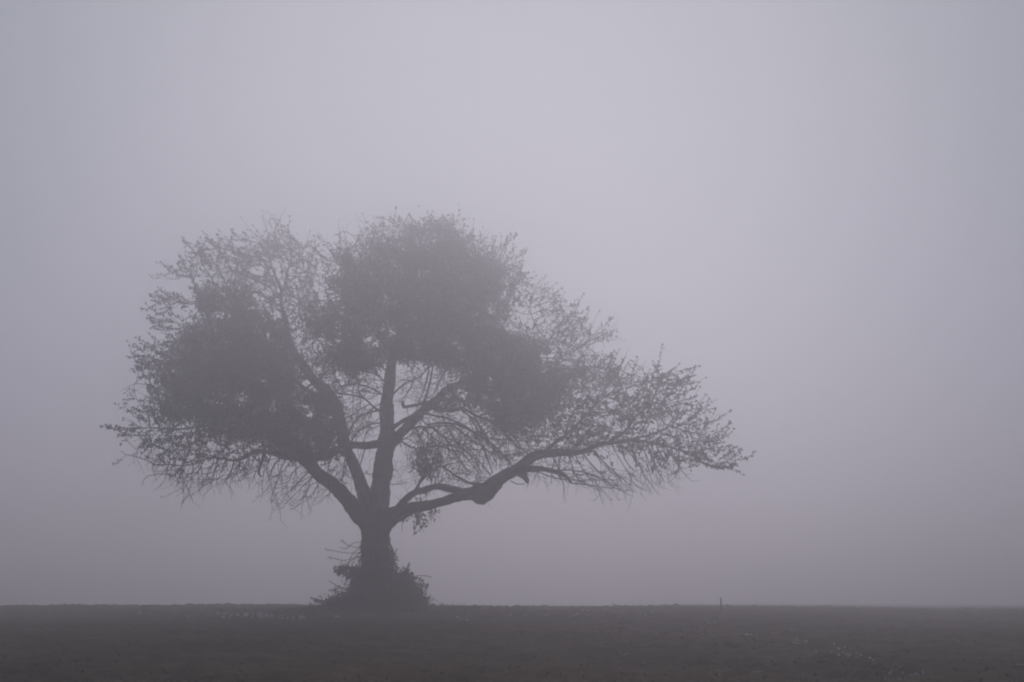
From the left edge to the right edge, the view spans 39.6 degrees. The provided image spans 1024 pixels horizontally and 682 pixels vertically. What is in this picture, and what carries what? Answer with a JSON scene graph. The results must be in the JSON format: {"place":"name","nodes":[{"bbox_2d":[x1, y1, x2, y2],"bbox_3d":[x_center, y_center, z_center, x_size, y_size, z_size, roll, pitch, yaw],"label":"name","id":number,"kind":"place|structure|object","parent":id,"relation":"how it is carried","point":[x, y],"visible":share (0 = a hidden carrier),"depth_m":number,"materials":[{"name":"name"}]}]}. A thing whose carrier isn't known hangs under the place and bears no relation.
{"place":"outdoors","nodes":[
{"label":"outdoors","id":0,"kind":"place"},
{"bbox_2d":[0,602,1023,681],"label":"ground","id":1,"kind":"structure","parent":0,"point":[608,657],"depth_m":19.73,"materials":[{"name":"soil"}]},
{"bbox_2d":[309,540,442,611],"bbox_3d":[-3.394,5.923,35.749,3.364,1.932,2.564,0,-10,0],"label":"ivy bush","id":2,"kind":"object","parent":1,"relation":"on","point":[395,587],"visible":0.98,"depth_m":35.63,"materials":[{"name":"grey plant"}]},
{"bbox_2d":[100,203,755,608],"bbox_3d":[-2.050,1.414,36.713,15.434,11.162,7.611,0,-10,0],"label":"tree","id":3,"kind":"object","parent":1,"relation":"on","point":[262,379],"visible":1,"depth_m":36.50,"materials":[{"name":"grey plant"}]},
{"bbox_2d":[0,0,1023,605],"label":"sky","id":4,"kind":"structure","parent":0,"point":[816,207],"materials":[{"name":"grey"}]},
{"bbox_2d":[1,606,1023,681],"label":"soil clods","id":5,"kind":"object","parent":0,"point":[716,673],"visible":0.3,"depth_m":17.30,"materials":[{"name":"soil"}]}
]}

